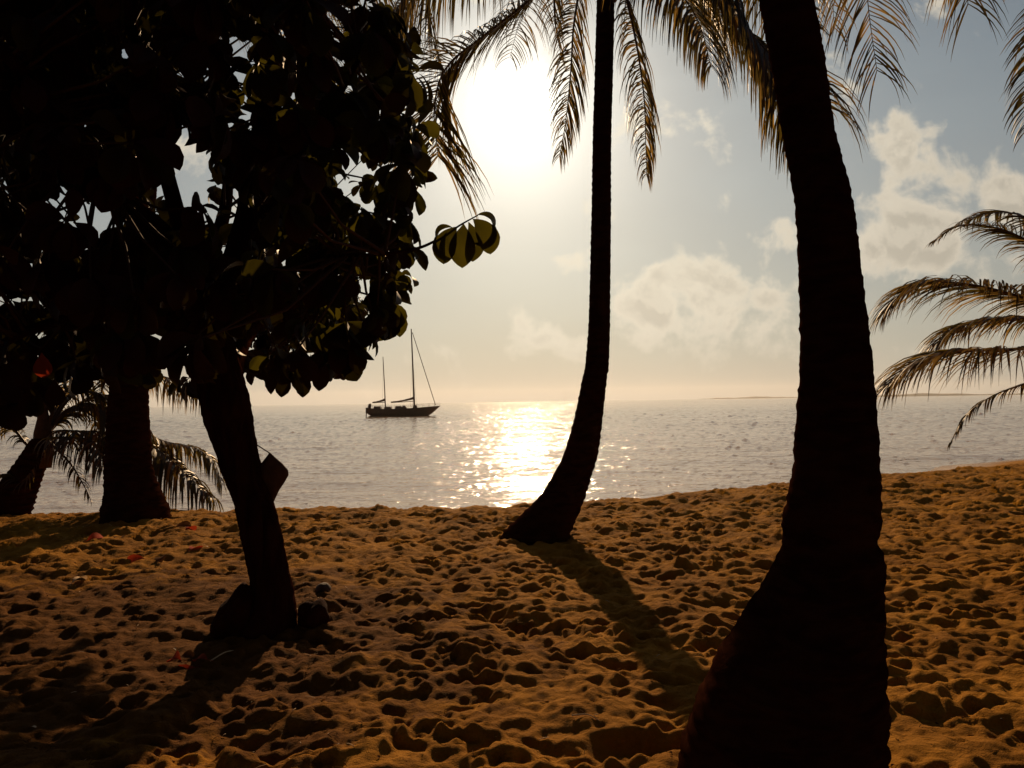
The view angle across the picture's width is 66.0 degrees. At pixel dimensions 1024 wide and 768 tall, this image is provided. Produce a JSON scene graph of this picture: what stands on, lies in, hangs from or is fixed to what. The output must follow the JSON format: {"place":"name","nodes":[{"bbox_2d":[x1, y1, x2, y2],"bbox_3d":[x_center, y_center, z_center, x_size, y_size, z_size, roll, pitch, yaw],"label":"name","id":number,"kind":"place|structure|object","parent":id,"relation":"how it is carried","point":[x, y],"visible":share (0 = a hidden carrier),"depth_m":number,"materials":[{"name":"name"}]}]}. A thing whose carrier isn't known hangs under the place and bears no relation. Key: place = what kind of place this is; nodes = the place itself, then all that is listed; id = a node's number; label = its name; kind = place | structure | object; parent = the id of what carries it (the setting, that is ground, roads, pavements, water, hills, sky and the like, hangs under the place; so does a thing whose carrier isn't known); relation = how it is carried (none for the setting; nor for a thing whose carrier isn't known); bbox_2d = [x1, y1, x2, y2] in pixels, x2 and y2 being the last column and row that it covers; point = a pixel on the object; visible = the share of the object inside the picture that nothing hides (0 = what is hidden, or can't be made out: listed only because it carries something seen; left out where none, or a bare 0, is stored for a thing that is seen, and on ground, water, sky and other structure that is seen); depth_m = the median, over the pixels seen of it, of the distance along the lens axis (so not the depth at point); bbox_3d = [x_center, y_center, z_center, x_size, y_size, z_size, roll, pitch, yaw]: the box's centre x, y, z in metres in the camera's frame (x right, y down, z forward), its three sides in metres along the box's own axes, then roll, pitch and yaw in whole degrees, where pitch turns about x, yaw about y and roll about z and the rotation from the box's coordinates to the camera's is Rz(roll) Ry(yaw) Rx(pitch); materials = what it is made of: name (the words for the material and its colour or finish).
{"place":"outdoors","nodes":[
{"label":"outdoors","id":0,"kind":"place"},
{"bbox_2d":[0,459,1023,767],"bbox_3d":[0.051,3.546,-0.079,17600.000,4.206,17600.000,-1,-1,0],"label":"sand beach","id":1,"kind":"structure","parent":0,"point":[472,593],"depth_m":5.42,"materials":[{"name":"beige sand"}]},
{"bbox_2d":[72,575,87,582],"bbox_3d":[-3.927,1.761,7.107,0.099,0.061,0.182,-2,-2,35],"label":"fallen leaf","id":2,"kind":"object","parent":1,"relation":"on","point":[75,578],"visible":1,"depth_m":7.12,"materials":[{"name":"beige plant"}]},
{"bbox_2d":[84,532,102,541],"bbox_3d":[-4.786,1.758,9.051,0.125,0.084,0.259,-1,-1,21],"label":"fallen leaf","id":3,"kind":"object","parent":1,"relation":"on","point":[95,535],"visible":0.91,"depth_m":9.07,"materials":[{"name":"red plant"}]},
{"bbox_2d":[0,331,226,515],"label":"coconut palm","id":4,"kind":"object","parent":1,"relation":"on","point":[21,481],"visible":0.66,"depth_m":11.98,"materials":[{"name":"green plant"}]},
{"bbox_2d":[127,554,144,562],"bbox_3d":[-3.783,1.778,7.931,0.222,0.115,0.108,-1,-1,-12],"label":"fallen leaf","id":5,"kind":"object","parent":1,"relation":"on","point":[134,557],"visible":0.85,"depth_m":7.95,"materials":[{"name":"red plant"}]},
{"bbox_2d":[155,554,165,562],"bbox_3d":[-3.574,1.760,7.979,0.113,0.067,0.217,0,-2,-39],"label":"fallen leaf","id":6,"kind":"object","parent":1,"relation":"on","point":[160,559],"visible":1,"depth_m":7.93,"materials":[{"name":"brown plant"}]},
{"bbox_2d":[166,651,185,661],"bbox_3d":[-2.104,1.716,4.921,0.165,0.077,0.073,-2,-2,42],"label":"fallen leaf","id":7,"kind":"object","parent":1,"relation":"on","point":[176,655],"visible":0.98,"depth_m":4.93,"materials":[{"name":"red plant"}]},
{"bbox_2d":[176,521,190,526],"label":"fallen leaf","id":8,"kind":"object","parent":1,"relation":"on","point":[185,524],"visible":1,"depth_m":9.58,"materials":[{"name":"brown plant"}]},
{"bbox_2d":[178,664,196,669],"bbox_3d":[-1.974,1.748,4.752,0.185,0.089,0.084,-1,-1,-6],"label":"fallen leaf","id":9,"kind":"object","parent":1,"relation":"on","point":[188,667],"visible":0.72,"depth_m":4.78,"materials":[{"name":"red plant"}]},
{"bbox_2d":[180,650,201,659],"bbox_3d":[-2.021,1.704,4.935,0.160,0.045,0.069,-1,-1,27],"label":"fallen leaf","id":10,"kind":"object","parent":1,"relation":"on","point":[189,654],"visible":0.88,"depth_m":4.95,"materials":[{"name":"brown plant"}]},
{"bbox_2d":[186,525,196,530],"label":"fallen leaf","id":11,"kind":"object","parent":1,"relation":"on","point":[194,527],"visible":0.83,"depth_m":9.93,"materials":[{"name":"red plant"}]},
{"bbox_2d":[193,653,211,660],"bbox_3d":[-1.905,1.694,4.842,0.145,0.049,0.066,-2,-2,34],"label":"fallen leaf","id":12,"kind":"object","parent":1,"relation":"on","point":[202,656],"visible":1,"depth_m":4.86,"materials":[{"name":"red plant"}]},
{"bbox_2d":[5,0,424,523],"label":"coconut palm","id":13,"kind":"object","parent":1,"relation":"on","point":[133,492],"visible":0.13,"depth_m":10.74,"materials":[{"name":"brown plant"}]},
{"bbox_2d":[210,650,232,660],"bbox_3d":[-1.811,1.692,4.927,0.013,0.024,0.203,-1,-1,22],"label":"stick","id":14,"kind":"object","parent":1,"relation":"on","point":[220,654],"visible":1,"depth_m":4.90,"materials":[{"name":"brown wood"}]},
{"bbox_2d":[210,582,252,639],"bbox_3d":[-1.922,1.615,5.517,0.370,0.454,0.356,-2,-2,39],"label":"rock","id":15,"kind":"object","parent":1,"relation":"on","point":[232,615],"visible":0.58,"depth_m":5.38,"materials":[{"name":"black stone"}]},
{"bbox_2d":[0,0,499,639],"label":"almond tree","id":16,"kind":"object","parent":1,"relation":"on","point":[90,116],"visible":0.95,"depth_m":4.54,"materials":[{"name":"green plant"}]},
{"bbox_2d":[257,445,288,500],"bbox_3d":[-1.713,0.624,5.608,0.248,0.438,0.116,-1,-1,0],"label":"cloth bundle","id":17,"kind":"object","parent":16,"relation":"hanging from","point":[274,472],"visible":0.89,"depth_m":5.57,"materials":[{"name":"brown fabric"}]},
{"bbox_2d":[297,598,329,628],"bbox_3d":[-1.422,1.648,5.616,0.251,0.222,0.229,-2,-2,44],"label":"rock","id":18,"kind":"object","parent":1,"relation":"on","point":[314,614],"visible":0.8,"depth_m":5.53,"materials":[{"name":"grey stone"}]},
{"bbox_2d":[316,582,330,592],"bbox_3d":[-1.608,1.744,6.714,0.131,0.100,0.142,-1,-1,0],"label":"coconut","id":19,"kind":"object","parent":1,"relation":"on","point":[323,587],"visible":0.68,"depth_m":6.66,"materials":[{"name":"brown plant"}]},
{"bbox_2d":[572,714,598,720],"bbox_3d":[0.365,1.637,3.868,0.145,0.034,0.017,-1,-1,8],"label":"stick","id":20,"kind":"object","parent":1,"relation":"on","point":[584,714],"visible":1,"depth_m":3.87,"materials":[{"name":"brown wood"}]},
{"bbox_2d":[374,0,878,545],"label":"coconut palm","id":21,"kind":"object","parent":1,"relation":"on","point":[550,514],"visible":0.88,"depth_m":9.14,"materials":[{"name":"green plant"}]},
{"bbox_2d":[677,0,1008,767],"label":"coconut palm","id":22,"kind":"object","parent":1,"relation":"on","point":[797,674],"visible":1,"depth_m":3.11,"materials":[{"name":"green plant"}]},
{"bbox_2d":[869,209,1023,449],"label":"coconut palm","id":23,"kind":"object","parent":1,"relation":"on","point":[919,362],"visible":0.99,"depth_m":7.87,"materials":[{"name":"green plant"}]},
{"bbox_2d":[943,0,1023,150],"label":"coconut palm","id":24,"kind":"object","parent":1,"relation":"on","point":[1020,97],"visible":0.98,"depth_m":7.35,"materials":[{"name":"green plant"}]},
{"bbox_2d":[0,395,1023,513],"bbox_3d":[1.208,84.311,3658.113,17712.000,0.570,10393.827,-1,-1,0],"label":"sea water","id":25,"kind":"structure","parent":0,"point":[467,454],"depth_m":43.67,"materials":[{"name":"grey liquid"}]},
{"bbox_2d":[366,329,439,416],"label":"sailing ketch","id":26,"kind":"object","parent":25,"relation":"on","point":[378,411],"visible":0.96,"depth_m":157.03,"materials":[{"name":"paint"}]},
{"bbox_2d":[0,0,1023,407],"label":"sky","id":27,"kind":"structure","parent":0,"point":[704,299],"materials":[{"name":"white"}]},
{"bbox_2d":[710,397,797,398],"bbox_3d":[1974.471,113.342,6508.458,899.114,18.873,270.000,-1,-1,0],"label":"hill","id":28,"kind":"structure","parent":0,"point":[752,397],"depth_m":6430.11,"materials":[{"name":"grey"}]},
{"bbox_2d":[877,393,1023,396],"bbox_3d":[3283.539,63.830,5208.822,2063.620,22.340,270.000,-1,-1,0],"label":"hill","id":29,"kind":"structure","parent":0,"point":[936,394],"depth_m":5135.52,"materials":[{"name":"grey"}]}
]}

